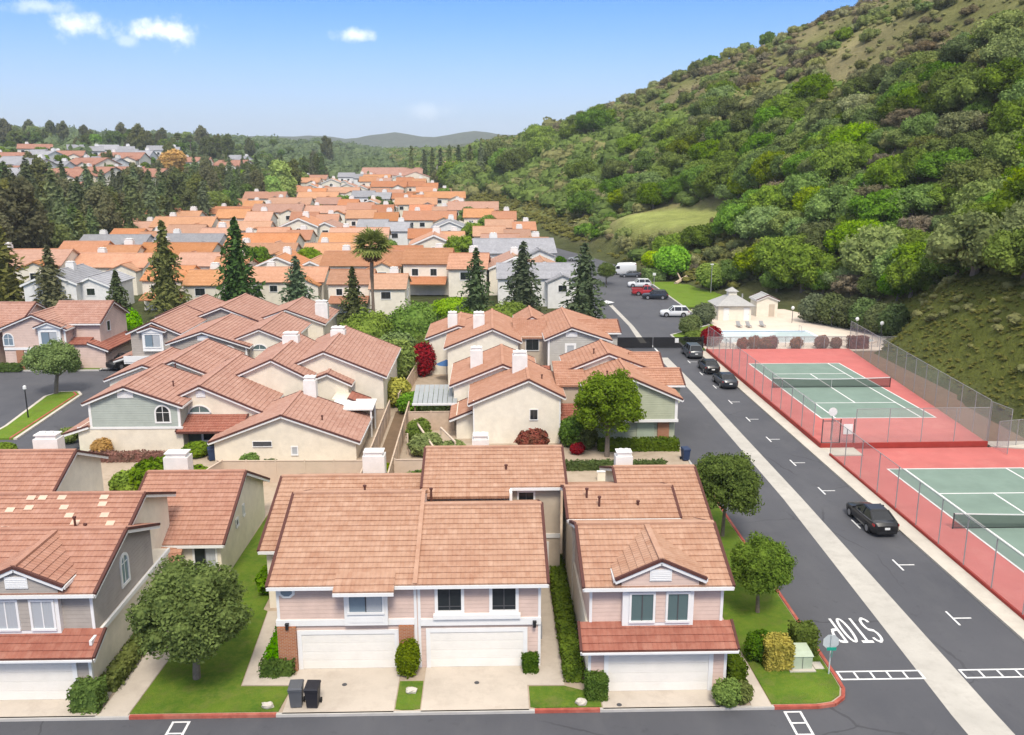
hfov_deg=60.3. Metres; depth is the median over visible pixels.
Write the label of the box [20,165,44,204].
belt tree
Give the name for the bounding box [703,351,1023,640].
pavement
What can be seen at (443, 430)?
yard trellis
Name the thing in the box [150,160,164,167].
suburb tree
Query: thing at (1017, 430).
chain link fence
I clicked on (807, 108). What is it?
hill tree
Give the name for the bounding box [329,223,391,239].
townhouse
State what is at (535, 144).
hill tree
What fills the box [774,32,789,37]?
hill shrub
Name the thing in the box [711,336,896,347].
pool fence
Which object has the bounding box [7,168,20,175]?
hill house
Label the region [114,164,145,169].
hill house
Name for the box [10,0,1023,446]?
ground
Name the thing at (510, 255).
townhouse
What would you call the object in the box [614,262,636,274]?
white van
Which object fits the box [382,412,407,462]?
yard paving
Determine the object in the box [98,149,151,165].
hill house
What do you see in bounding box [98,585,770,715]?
path
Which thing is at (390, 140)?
distant hills
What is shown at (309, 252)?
garden tree
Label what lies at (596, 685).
clipped bush
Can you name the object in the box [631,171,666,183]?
hill tree
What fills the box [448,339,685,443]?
townhouse block
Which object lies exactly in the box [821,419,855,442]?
court gate
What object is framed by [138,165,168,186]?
hill house
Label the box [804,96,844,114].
hill tree
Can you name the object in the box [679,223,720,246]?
hill tree
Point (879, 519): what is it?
sedan car
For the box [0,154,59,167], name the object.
hill house
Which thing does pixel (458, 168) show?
hill tree
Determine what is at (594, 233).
hill shrub
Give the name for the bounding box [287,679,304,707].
wheeled bin
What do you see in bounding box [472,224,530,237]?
townhouse
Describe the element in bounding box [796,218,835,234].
hill tree
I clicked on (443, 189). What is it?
garden tree
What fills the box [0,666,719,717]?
driveway
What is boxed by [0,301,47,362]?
gabled house
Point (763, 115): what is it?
hill tree
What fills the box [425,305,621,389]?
townhouse block
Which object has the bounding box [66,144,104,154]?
hill house
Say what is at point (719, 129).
hill tree
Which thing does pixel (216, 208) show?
townhouse
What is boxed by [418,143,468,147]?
hills
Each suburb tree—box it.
[0,146,9,151]
[3,141,15,146]
[23,151,36,157]
[41,128,45,138]
[54,154,69,160]
[79,133,91,145]
[100,150,112,158]
[140,162,150,167]
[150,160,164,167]
[162,144,170,152]
[165,142,174,149]
[186,142,197,150]
[190,147,196,156]
[199,154,211,164]
[213,143,222,155]
[235,144,242,149]
[257,152,263,167]
[262,157,270,164]
[268,139,276,146]
[276,149,284,155]
[325,146,333,158]
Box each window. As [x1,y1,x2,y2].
[0,600,21,631]
[2,333,14,345]
[28,599,56,630]
[29,273,38,279]
[40,331,57,344]
[86,288,95,295]
[106,320,110,330]
[119,552,130,588]
[143,334,161,347]
[154,405,171,422]
[188,405,211,413]
[192,548,217,567]
[194,288,205,295]
[201,434,214,441]
[235,516,239,528]
[242,503,245,516]
[252,344,266,349]
[252,441,271,446]
[269,285,277,291]
[278,591,294,597]
[291,446,298,455]
[336,288,342,295]
[346,597,384,614]
[380,291,390,299]
[391,233,397,237]
[411,268,418,275]
[419,222,424,226]
[430,268,436,275]
[434,589,463,613]
[460,272,470,279]
[489,588,518,612]
[517,491,534,499]
[526,339,538,350]
[529,409,537,419]
[547,541,548,563]
[558,285,566,291]
[565,343,575,352]
[629,592,655,623]
[665,591,690,622]
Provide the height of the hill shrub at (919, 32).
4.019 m
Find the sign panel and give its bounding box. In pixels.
[843,424,852,433]
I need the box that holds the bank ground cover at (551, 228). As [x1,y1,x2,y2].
[468,185,1023,419]
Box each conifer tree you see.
[0,225,29,300]
[29,245,70,307]
[105,270,133,311]
[140,219,192,315]
[211,216,265,300]
[278,255,319,302]
[337,266,370,325]
[455,247,497,311]
[499,241,546,313]
[558,242,610,318]
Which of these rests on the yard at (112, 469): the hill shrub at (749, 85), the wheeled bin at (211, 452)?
the wheeled bin at (211, 452)
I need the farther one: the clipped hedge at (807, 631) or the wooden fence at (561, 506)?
the wooden fence at (561, 506)
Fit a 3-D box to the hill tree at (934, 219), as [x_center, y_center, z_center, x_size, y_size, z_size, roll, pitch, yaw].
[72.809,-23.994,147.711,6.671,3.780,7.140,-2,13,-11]
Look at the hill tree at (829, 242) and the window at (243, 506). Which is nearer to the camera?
the window at (243, 506)
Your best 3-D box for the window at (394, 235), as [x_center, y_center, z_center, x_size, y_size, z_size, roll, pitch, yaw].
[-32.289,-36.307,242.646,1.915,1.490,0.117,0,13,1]
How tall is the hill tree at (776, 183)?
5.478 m
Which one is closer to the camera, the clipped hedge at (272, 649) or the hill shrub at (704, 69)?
the clipped hedge at (272, 649)
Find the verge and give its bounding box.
[651,282,721,349]
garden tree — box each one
[245,245,272,262]
[297,246,322,258]
[337,195,349,198]
[368,196,382,200]
[377,200,395,211]
[437,188,450,190]
[443,235,471,251]
[457,206,471,220]
[461,222,482,237]
[477,214,496,225]
[555,255,566,261]
[597,262,616,284]
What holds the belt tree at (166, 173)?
on the ground at (670, 216)
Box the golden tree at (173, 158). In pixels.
[157,148,186,171]
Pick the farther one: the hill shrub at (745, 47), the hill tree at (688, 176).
the hill shrub at (745, 47)
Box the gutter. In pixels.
[609,305,1014,734]
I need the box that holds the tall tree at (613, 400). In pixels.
[572,367,646,456]
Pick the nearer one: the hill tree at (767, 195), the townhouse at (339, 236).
the hill tree at (767, 195)
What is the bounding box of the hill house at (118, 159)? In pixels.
[91,155,129,165]
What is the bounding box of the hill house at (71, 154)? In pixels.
[49,148,87,159]
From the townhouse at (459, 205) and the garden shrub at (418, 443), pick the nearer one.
the garden shrub at (418, 443)
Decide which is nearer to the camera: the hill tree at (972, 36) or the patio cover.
the patio cover
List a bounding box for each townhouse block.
[62,338,372,461]
[113,305,311,363]
[155,293,339,339]
[236,325,400,408]
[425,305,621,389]
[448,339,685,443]
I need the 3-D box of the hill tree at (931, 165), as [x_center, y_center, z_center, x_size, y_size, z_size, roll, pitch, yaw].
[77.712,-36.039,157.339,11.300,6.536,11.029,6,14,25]
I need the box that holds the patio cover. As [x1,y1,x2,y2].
[334,399,376,436]
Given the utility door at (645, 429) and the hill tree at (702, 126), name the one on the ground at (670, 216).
the hill tree at (702, 126)
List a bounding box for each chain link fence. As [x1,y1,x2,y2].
[706,336,848,348]
[707,326,815,435]
[830,418,1023,614]
[849,321,991,435]
[854,407,990,442]
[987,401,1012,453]
[996,419,1022,446]
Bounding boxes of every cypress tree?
[407,146,414,168]
[420,149,428,174]
[427,148,435,176]
[436,148,444,167]
[446,144,452,161]
[455,144,461,161]
[465,145,472,161]
[475,143,485,176]
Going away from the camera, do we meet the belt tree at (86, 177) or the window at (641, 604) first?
the window at (641, 604)
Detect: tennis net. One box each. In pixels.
[772,377,890,387]
[952,513,1023,528]
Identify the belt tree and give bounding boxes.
[0,161,10,178]
[0,161,15,179]
[0,168,11,184]
[0,173,52,248]
[0,177,34,247]
[0,196,17,247]
[18,156,47,184]
[19,157,36,182]
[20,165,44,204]
[34,180,67,207]
[34,198,54,247]
[39,168,68,216]
[42,171,69,203]
[44,161,56,176]
[47,224,75,247]
[48,188,77,239]
[48,206,84,221]
[55,160,72,180]
[65,182,73,206]
[67,203,76,238]
[69,182,84,209]
[73,176,83,192]
[73,209,89,240]
[77,181,113,209]
[79,163,93,188]
[80,185,122,233]
[84,205,100,233]
[95,169,109,190]
[103,186,123,214]
[106,168,116,190]
[110,199,125,231]
[113,171,124,194]
[115,168,126,179]
[118,192,125,211]
[120,197,138,227]
[121,175,143,218]
[123,162,145,182]
[123,177,149,220]
[125,178,143,192]
[128,165,140,183]
[140,182,149,213]
[141,182,165,220]
[143,169,156,187]
[152,165,161,195]
[155,182,166,198]
[155,195,165,213]
[157,172,173,193]
[159,182,179,215]
[164,166,175,178]
[166,167,186,195]
[174,194,183,208]
[178,189,199,210]
[182,173,210,197]
[186,167,193,180]
[188,188,199,204]
[190,156,198,172]
[196,179,214,215]
[197,159,213,175]
[199,166,223,191]
[207,190,233,207]
[213,163,225,183]
[214,182,219,191]
[222,190,239,196]
[223,156,234,184]
[223,173,227,190]
[224,168,235,190]
[226,179,242,205]
[234,169,242,184]
[235,178,243,197]
[240,161,255,182]
[240,183,255,197]
[242,165,250,183]
[249,169,266,190]
[252,155,260,167]
[285,158,301,184]
[300,156,308,172]
[307,153,317,174]
[312,153,324,174]
[316,157,329,176]
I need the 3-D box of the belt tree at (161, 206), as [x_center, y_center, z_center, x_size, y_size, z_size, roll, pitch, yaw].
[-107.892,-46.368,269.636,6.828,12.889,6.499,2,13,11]
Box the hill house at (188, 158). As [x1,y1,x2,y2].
[185,155,213,164]
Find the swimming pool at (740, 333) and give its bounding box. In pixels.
[720,325,817,343]
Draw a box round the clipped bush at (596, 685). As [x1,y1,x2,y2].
[583,668,609,701]
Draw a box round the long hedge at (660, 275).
[641,268,666,280]
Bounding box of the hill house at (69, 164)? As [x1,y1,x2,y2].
[49,158,77,167]
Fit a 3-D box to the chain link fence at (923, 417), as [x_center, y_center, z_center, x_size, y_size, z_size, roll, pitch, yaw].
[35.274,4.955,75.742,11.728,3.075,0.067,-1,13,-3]
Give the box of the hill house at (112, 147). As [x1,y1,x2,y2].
[98,144,134,151]
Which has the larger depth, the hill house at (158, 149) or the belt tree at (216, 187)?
the hill house at (158, 149)
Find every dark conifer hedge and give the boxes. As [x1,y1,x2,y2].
[797,292,823,322]
[815,292,843,325]
[830,297,856,328]
[847,297,876,332]
[862,301,889,334]
[876,303,911,335]
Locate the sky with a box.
[0,0,857,138]
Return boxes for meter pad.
[812,662,823,668]
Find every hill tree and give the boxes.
[431,168,443,184]
[436,160,460,184]
[445,171,474,188]
[447,163,467,174]
[460,158,477,163]
[462,160,491,178]
[471,146,487,164]
[482,139,514,161]
[487,150,510,173]
[493,147,513,157]
[495,147,531,171]
[503,146,521,152]
[520,136,554,155]
[522,124,557,141]
[525,136,555,156]
[553,121,560,130]
[557,124,589,139]
[558,114,576,133]
[564,158,599,178]
[565,178,598,197]
[565,190,600,216]
[568,174,601,184]
[574,107,616,131]
[585,188,605,196]
[598,176,621,193]
[599,158,629,178]
[600,156,630,169]
[606,187,635,206]
[616,133,643,152]
[617,173,637,187]
[620,181,641,202]
[626,165,643,173]
[627,109,661,133]
[631,149,659,172]
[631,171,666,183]
[636,182,671,207]
[647,165,672,179]
[650,232,689,250]
[651,117,679,139]
[654,151,690,169]
[657,136,674,152]
[657,175,684,201]
[662,122,688,138]
[665,134,698,154]
[673,123,698,140]
[679,164,708,187]
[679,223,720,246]
[681,158,713,172]
[687,102,701,115]
[687,114,699,124]
[687,139,719,160]
[689,113,724,125]
[690,119,713,140]
[692,161,736,198]
[694,95,721,109]
[698,132,706,141]
[699,96,721,111]
[701,104,725,119]
[703,84,736,97]
[703,119,738,140]
[706,79,740,91]
[710,203,750,236]
[711,96,743,119]
[711,184,739,199]
[714,150,738,166]
[716,196,748,212]
[717,131,749,151]
[719,259,750,280]
[726,174,753,198]
[729,106,759,131]
[730,157,775,189]
[732,243,764,279]
[733,205,784,239]
[736,131,776,160]
[737,146,764,166]
[740,185,771,204]
[744,145,789,160]
[746,184,794,211]
[748,150,785,182]
[752,90,788,106]
[752,106,782,131]
[752,235,801,271]
[757,116,794,137]
[759,99,770,108]
[759,270,796,291]
[766,178,784,185]
[768,210,809,233]
[768,242,841,292]
[769,92,807,110]
[769,152,793,176]
[773,129,808,153]
[779,150,813,175]
[779,152,802,172]
[779,169,832,200]
[780,104,809,121]
[782,216,811,236]
[784,118,803,136]
[785,232,810,244]
[789,72,835,99]
[790,95,815,108]
[792,115,811,131]
[792,185,824,212]
[794,138,822,153]
[796,132,815,146]
[796,156,831,176]
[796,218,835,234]
[801,189,821,214]
[803,101,820,115]
[803,183,859,222]
[803,222,841,253]
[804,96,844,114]
[805,101,845,126]
[805,142,828,153]
[805,268,835,293]
[808,118,846,133]
[808,140,862,180]
[812,124,842,143]
[814,246,831,263]
[820,266,859,292]
[821,143,828,150]
[822,220,851,254]
[825,121,879,148]
[826,178,860,187]
[830,273,862,295]
[831,112,849,124]
[834,211,858,223]
[834,218,899,247]
[835,260,863,273]
[837,93,870,110]
[838,223,906,274]
[841,76,877,95]
[842,102,876,123]
[845,68,868,79]
[846,169,866,179]
[846,188,910,221]
[848,172,884,190]
[850,106,887,127]
[850,143,888,168]
[853,183,891,198]
[855,120,881,128]
[856,271,892,300]
[861,63,891,84]
[862,153,919,188]
[866,92,883,106]
[866,126,897,150]
[866,152,895,166]
[871,243,905,278]
[874,94,882,105]
[875,95,912,117]
[876,80,918,106]
[876,272,919,300]
[878,61,915,93]
[878,129,898,151]
[879,105,922,126]
[881,218,908,227]
[882,184,943,216]
[884,253,941,297]
[885,127,916,149]
[887,240,945,276]
[888,146,938,184]
[891,65,925,86]
[892,50,942,67]
[895,227,925,233]
[896,83,929,108]
[896,215,933,232]
[900,111,942,135]
[900,231,932,244]
[901,62,927,76]
[905,181,938,188]
[906,133,938,146]
[906,134,949,149]
[914,147,977,181]
[915,60,964,83]
[916,249,954,276]
[917,77,931,92]
[917,137,950,152]
[918,91,963,118]
[923,208,1002,275]
[926,182,958,205]
[927,61,980,93]
[927,256,970,274]
[928,213,949,231]
[934,36,991,64]
[934,109,984,138]
[935,68,998,107]
[935,217,947,227]
[937,156,1014,194]
[941,201,955,213]
[945,129,992,156]
[946,156,974,172]
[949,175,1010,209]
[951,202,974,213]
[952,200,988,215]
[955,31,969,38]
[963,100,993,112]
[966,47,998,66]
[967,32,981,40]
[969,8,1023,40]
[971,57,1023,99]
[971,113,993,133]
[972,138,987,156]
[975,190,999,205]
[978,128,1023,166]
[979,35,1023,65]
[981,226,1023,280]
[984,97,1023,134]
[984,177,1023,218]
[988,27,1023,44]
[995,198,1023,232]
[997,80,1023,101]
[998,165,1020,178]
[1001,77,1023,89]
[1001,167,1023,191]
[1011,125,1023,158]
[1016,47,1023,63]
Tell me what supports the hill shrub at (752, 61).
on the ground at (670, 216)
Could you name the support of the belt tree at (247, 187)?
on the ground at (670, 216)
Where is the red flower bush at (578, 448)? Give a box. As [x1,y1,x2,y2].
[569,442,585,454]
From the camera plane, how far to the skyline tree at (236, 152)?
680.39 m
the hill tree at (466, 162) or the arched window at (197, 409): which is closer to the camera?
the arched window at (197, 409)
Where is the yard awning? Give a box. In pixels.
[412,384,456,424]
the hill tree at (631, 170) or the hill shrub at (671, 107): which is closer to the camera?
the hill tree at (631, 170)
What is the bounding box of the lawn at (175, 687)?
[130,498,839,713]
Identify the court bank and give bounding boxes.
[854,352,1023,448]
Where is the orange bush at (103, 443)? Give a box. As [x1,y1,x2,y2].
[89,437,113,452]
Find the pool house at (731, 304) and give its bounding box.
[708,287,755,319]
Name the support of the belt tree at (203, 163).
on the ground at (670, 216)
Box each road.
[0,286,1023,734]
[555,248,652,285]
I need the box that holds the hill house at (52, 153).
[29,148,62,158]
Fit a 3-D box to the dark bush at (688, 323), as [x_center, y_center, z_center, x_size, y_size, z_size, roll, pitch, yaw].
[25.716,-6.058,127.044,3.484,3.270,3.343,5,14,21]
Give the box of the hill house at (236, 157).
[229,154,252,159]
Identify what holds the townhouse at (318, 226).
on the ground at (670, 216)
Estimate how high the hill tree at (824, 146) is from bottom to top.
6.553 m
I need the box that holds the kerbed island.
[0,391,81,439]
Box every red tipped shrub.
[736,337,747,348]
[748,335,760,348]
[759,337,771,348]
[769,335,778,348]
[789,337,803,348]
[813,335,829,348]
[829,337,842,348]
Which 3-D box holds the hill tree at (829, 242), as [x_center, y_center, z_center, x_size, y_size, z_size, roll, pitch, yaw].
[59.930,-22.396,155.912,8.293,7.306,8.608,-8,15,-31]
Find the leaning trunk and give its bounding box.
[674,272,690,283]
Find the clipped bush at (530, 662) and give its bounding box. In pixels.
[521,651,539,674]
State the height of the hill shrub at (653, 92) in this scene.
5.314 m
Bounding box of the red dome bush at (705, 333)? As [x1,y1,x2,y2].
[700,325,723,346]
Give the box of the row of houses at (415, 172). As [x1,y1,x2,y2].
[361,167,429,182]
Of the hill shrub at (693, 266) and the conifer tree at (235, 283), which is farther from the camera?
the hill shrub at (693, 266)
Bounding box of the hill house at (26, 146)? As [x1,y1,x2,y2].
[16,142,53,151]
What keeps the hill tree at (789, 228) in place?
on the ground at (670, 216)
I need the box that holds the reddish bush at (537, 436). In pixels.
[513,427,549,444]
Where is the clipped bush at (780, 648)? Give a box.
[760,631,795,671]
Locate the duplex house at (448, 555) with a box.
[257,432,567,670]
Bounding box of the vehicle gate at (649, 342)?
[617,336,703,347]
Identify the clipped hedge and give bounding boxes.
[0,362,23,372]
[257,657,295,678]
[262,626,278,660]
[549,553,584,682]
[565,458,667,470]
[596,435,679,451]
[726,650,749,680]
[787,619,821,657]
[846,335,869,348]
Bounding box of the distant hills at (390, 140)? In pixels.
[237,131,515,147]
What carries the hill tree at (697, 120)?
on the ground at (670, 216)
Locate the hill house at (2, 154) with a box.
[0,150,30,157]
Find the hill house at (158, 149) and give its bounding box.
[146,144,181,155]
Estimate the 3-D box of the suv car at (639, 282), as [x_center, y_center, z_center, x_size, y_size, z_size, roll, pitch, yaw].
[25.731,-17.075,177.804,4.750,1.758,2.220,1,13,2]
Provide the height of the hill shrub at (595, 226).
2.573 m
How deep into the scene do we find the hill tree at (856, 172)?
174.21 m
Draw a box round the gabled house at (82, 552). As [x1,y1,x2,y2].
[0,431,269,699]
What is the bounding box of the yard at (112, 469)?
[78,371,840,715]
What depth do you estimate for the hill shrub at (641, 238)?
216.19 m
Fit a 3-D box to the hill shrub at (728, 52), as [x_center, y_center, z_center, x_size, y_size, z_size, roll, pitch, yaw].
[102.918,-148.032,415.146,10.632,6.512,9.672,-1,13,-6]
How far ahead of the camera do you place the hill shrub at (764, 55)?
317.72 m
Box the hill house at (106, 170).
[74,163,121,184]
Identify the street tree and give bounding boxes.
[124,554,254,679]
[694,450,764,536]
[728,531,797,612]
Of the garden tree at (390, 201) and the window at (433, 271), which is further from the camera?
the garden tree at (390, 201)
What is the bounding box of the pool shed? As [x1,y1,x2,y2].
[749,291,779,316]
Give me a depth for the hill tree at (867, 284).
141.10 m
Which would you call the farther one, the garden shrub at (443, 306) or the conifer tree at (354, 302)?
the garden shrub at (443, 306)
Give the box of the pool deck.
[691,309,887,350]
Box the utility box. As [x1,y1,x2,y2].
[789,643,815,671]
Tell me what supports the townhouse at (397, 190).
on the ground at (670, 216)
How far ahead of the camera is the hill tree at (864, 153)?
180.43 m
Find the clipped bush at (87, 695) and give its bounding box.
[65,674,108,714]
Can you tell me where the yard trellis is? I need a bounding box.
[407,419,455,454]
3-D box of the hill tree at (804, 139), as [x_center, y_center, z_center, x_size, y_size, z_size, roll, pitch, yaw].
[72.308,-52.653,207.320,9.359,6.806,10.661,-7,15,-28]
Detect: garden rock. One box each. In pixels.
[261,701,273,708]
[406,687,416,693]
[575,698,586,705]
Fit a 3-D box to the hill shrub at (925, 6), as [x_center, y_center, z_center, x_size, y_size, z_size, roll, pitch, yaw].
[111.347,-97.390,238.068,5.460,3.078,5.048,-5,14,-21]
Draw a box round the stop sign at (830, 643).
[823,635,838,673]
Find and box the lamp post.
[23,385,28,417]
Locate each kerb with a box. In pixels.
[0,284,774,721]
[129,502,844,719]
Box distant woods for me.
[0,123,446,182]
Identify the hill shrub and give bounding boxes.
[573,223,591,235]
[590,229,601,236]
[591,224,601,229]
[592,103,606,110]
[604,212,616,217]
[605,109,616,118]
[612,103,622,111]
[613,227,632,240]
[616,235,633,247]
[619,93,629,102]
[623,108,641,117]
[628,93,636,103]
[634,88,653,101]
[634,233,652,245]
[636,94,651,102]
[646,87,661,97]
[647,80,659,85]
[648,234,663,248]
[658,76,672,85]
[659,102,669,110]
[661,103,677,111]
[670,69,688,81]
[678,92,694,102]
[685,253,701,268]
[689,263,698,269]
[690,58,709,69]
[690,67,704,76]
[699,66,710,74]
[700,75,710,84]
[702,55,721,61]
[702,245,724,259]
[704,80,715,88]
[709,73,719,80]
[716,76,729,80]
[719,47,741,58]
[719,72,729,79]
[723,250,732,258]
[724,239,744,249]
[729,76,738,85]
[730,245,750,259]
[736,74,748,80]
[736,78,747,87]
[737,42,754,53]
[741,71,753,76]
[746,76,759,82]
[746,82,760,90]
[747,57,761,65]
[748,62,762,72]
[753,46,767,56]
[753,238,763,243]
[755,51,771,61]
[758,31,774,45]
[765,42,773,47]
[771,35,786,45]
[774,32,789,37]
[775,66,790,76]
[777,43,794,52]
[783,67,803,79]
[784,38,797,44]
[786,25,802,33]
[786,46,802,56]
[790,53,802,63]
[792,49,804,55]
[792,58,803,65]
[802,49,821,58]
[802,52,822,62]
[804,56,826,67]
[804,63,826,75]
[805,45,823,52]
[810,68,829,75]
[815,14,828,22]
[816,39,841,51]
[822,34,838,41]
[824,10,835,16]
[833,26,852,39]
[836,9,848,16]
[846,23,858,32]
[854,59,869,68]
[855,14,876,27]
[856,4,873,15]
[858,27,881,42]
[868,6,885,15]
[875,10,890,19]
[878,56,895,63]
[879,50,895,60]
[889,4,910,16]
[895,1,909,7]
[896,8,904,16]
[898,51,911,59]
[902,6,918,17]
[905,41,921,52]
[911,25,933,40]
[913,38,924,45]
[914,1,933,11]
[916,22,929,26]
[917,40,936,51]
[918,16,932,23]
[931,29,949,41]
[932,0,957,9]
[958,3,979,14]
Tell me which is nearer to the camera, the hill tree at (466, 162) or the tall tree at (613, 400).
the tall tree at (613, 400)
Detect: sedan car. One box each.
[568,255,580,260]
[620,270,640,277]
[698,358,719,372]
[712,372,737,387]
[846,502,898,534]
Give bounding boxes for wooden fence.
[207,459,222,468]
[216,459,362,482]
[360,400,390,472]
[360,408,384,427]
[387,401,409,472]
[394,459,422,472]
[398,364,417,411]
[408,411,453,430]
[560,490,562,512]
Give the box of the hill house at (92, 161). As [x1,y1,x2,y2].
[70,155,122,166]
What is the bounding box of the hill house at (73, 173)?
[47,168,90,181]
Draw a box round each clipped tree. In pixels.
[641,250,657,267]
[652,244,691,278]
[695,262,727,290]
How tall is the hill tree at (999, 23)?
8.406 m
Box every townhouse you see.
[4,242,79,297]
[19,261,134,305]
[59,238,146,252]
[74,247,154,294]
[79,229,154,244]
[110,227,158,236]
[122,217,153,230]
[138,262,226,309]
[142,237,222,254]
[143,206,207,216]
[148,212,220,230]
[152,229,227,246]
[166,222,228,234]
[176,250,258,268]
[209,203,252,215]
[215,207,278,226]
[216,218,275,232]
[223,228,305,246]
[225,238,301,257]
[237,197,265,205]
[243,189,289,202]
[247,261,329,304]
[252,200,305,225]
[254,246,322,265]
[256,225,317,243]
[268,194,314,204]
[278,211,343,241]
[289,210,341,221]
[293,185,327,196]
[297,177,322,185]
[297,189,340,200]
[302,202,346,223]
[303,237,376,253]
[306,181,328,187]
[307,173,329,181]
[314,196,359,204]
[318,232,387,241]
[319,245,403,272]
[322,176,347,186]
[324,185,360,195]
[326,266,411,314]
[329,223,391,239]
[337,172,363,185]
[339,180,369,189]
[345,201,395,211]
[345,208,399,226]
[351,189,391,201]
[356,217,412,244]
[358,175,392,187]
[363,172,392,177]
[365,195,397,211]
[370,179,407,192]
[370,187,404,192]
[387,243,442,249]
[391,192,423,201]
[392,173,410,180]
[394,194,437,217]
[396,176,426,182]
[401,245,490,296]
[402,207,457,227]
[407,180,438,193]
[407,226,464,241]
[408,203,446,210]
[408,226,465,247]
[416,186,449,193]
[424,188,465,205]
[431,214,473,230]
[447,198,498,222]
[463,207,516,223]
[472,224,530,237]
[472,232,556,260]
[480,231,548,237]
[484,217,536,235]
[488,247,554,294]
[496,257,577,307]
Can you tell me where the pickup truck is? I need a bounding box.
[631,285,652,295]
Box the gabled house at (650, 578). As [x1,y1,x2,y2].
[560,448,739,690]
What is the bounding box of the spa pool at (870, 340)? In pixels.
[843,338,877,343]
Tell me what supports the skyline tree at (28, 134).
on the ground at (670, 216)
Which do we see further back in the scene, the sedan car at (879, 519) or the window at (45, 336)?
the window at (45, 336)
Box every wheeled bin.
[207,446,214,460]
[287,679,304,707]
[303,680,321,707]
[680,446,690,459]
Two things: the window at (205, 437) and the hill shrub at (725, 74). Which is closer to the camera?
the window at (205, 437)
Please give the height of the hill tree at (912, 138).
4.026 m
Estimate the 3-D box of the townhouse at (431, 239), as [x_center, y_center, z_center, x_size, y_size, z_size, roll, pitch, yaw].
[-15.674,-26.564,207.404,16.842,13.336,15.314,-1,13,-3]
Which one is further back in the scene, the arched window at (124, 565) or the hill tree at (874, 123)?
the hill tree at (874, 123)
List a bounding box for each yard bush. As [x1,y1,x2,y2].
[108,469,137,490]
[127,455,165,490]
[193,464,207,469]
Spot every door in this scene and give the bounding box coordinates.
[0,663,77,699]
[297,629,398,668]
[426,627,527,667]
[604,654,713,690]
[636,422,653,437]
[723,308,728,319]
[743,308,749,319]
[768,304,774,316]
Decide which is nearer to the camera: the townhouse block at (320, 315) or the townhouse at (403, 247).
the townhouse block at (320, 315)
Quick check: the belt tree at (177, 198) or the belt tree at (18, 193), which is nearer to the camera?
the belt tree at (18, 193)
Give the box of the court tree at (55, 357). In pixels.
[19,337,82,393]
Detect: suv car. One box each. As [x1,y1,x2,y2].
[105,350,131,369]
[627,278,651,286]
[642,289,667,299]
[660,305,689,316]
[681,342,702,357]
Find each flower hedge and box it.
[89,449,165,462]
[100,632,145,692]
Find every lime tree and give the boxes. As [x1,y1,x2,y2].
[263,174,283,191]
[268,159,297,196]
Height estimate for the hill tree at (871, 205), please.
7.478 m
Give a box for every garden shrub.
[0,442,17,448]
[58,427,78,443]
[126,307,142,330]
[239,452,259,459]
[340,307,392,337]
[379,329,416,345]
[384,337,418,379]
[387,298,439,338]
[387,377,411,406]
[395,391,420,412]
[405,417,431,441]
[406,431,442,456]
[407,469,421,472]
[412,341,436,376]
[414,334,428,344]
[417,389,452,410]
[431,296,468,317]
[440,309,473,318]
[482,300,525,316]
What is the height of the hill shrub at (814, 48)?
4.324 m
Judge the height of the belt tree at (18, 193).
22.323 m
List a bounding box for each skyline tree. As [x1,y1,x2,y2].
[0,118,13,141]
[5,130,24,144]
[11,125,23,131]
[22,119,32,132]
[22,131,34,143]
[22,131,43,143]
[25,126,40,131]
[27,127,38,131]
[35,129,48,137]
[43,120,56,134]
[55,120,69,140]
[78,124,86,134]
[89,134,102,143]
[104,130,124,143]
[114,121,126,133]
[123,139,130,145]
[128,123,149,149]
[144,130,154,149]
[154,131,162,144]
[157,127,167,138]
[157,139,169,144]
[174,142,186,151]
[179,132,193,142]
[193,125,209,143]
[198,136,216,158]
[213,151,221,159]
[220,133,234,155]
[232,150,243,155]
[243,137,255,156]
[285,147,294,152]
[320,135,332,155]
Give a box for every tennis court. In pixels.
[706,349,987,448]
[829,447,1023,619]
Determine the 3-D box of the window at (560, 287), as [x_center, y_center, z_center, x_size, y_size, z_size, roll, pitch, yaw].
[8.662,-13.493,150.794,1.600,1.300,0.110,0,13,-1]
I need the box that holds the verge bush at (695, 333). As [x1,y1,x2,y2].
[684,330,700,336]
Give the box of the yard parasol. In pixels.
[436,360,447,379]
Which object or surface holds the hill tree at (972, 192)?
on the ground at (670, 216)
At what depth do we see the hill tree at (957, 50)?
183.14 m
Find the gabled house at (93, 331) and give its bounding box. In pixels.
[0,300,131,369]
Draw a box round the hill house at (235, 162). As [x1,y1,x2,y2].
[213,160,252,169]
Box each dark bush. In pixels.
[181,440,208,457]
[558,414,588,446]
[574,426,598,449]
[678,314,702,334]
[691,302,716,324]
[743,629,769,662]
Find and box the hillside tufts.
[485,0,1023,371]
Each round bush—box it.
[252,565,268,594]
[394,637,421,678]
[439,439,465,445]
[711,677,741,707]
[737,679,754,704]
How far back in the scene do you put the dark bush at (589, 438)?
74.76 m
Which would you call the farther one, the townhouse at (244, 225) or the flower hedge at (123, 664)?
the townhouse at (244, 225)
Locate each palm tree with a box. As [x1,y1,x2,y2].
[174,133,180,141]
[186,134,193,150]
[214,137,220,152]
[349,225,394,311]
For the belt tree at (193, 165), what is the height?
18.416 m
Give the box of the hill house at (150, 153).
[116,148,158,162]

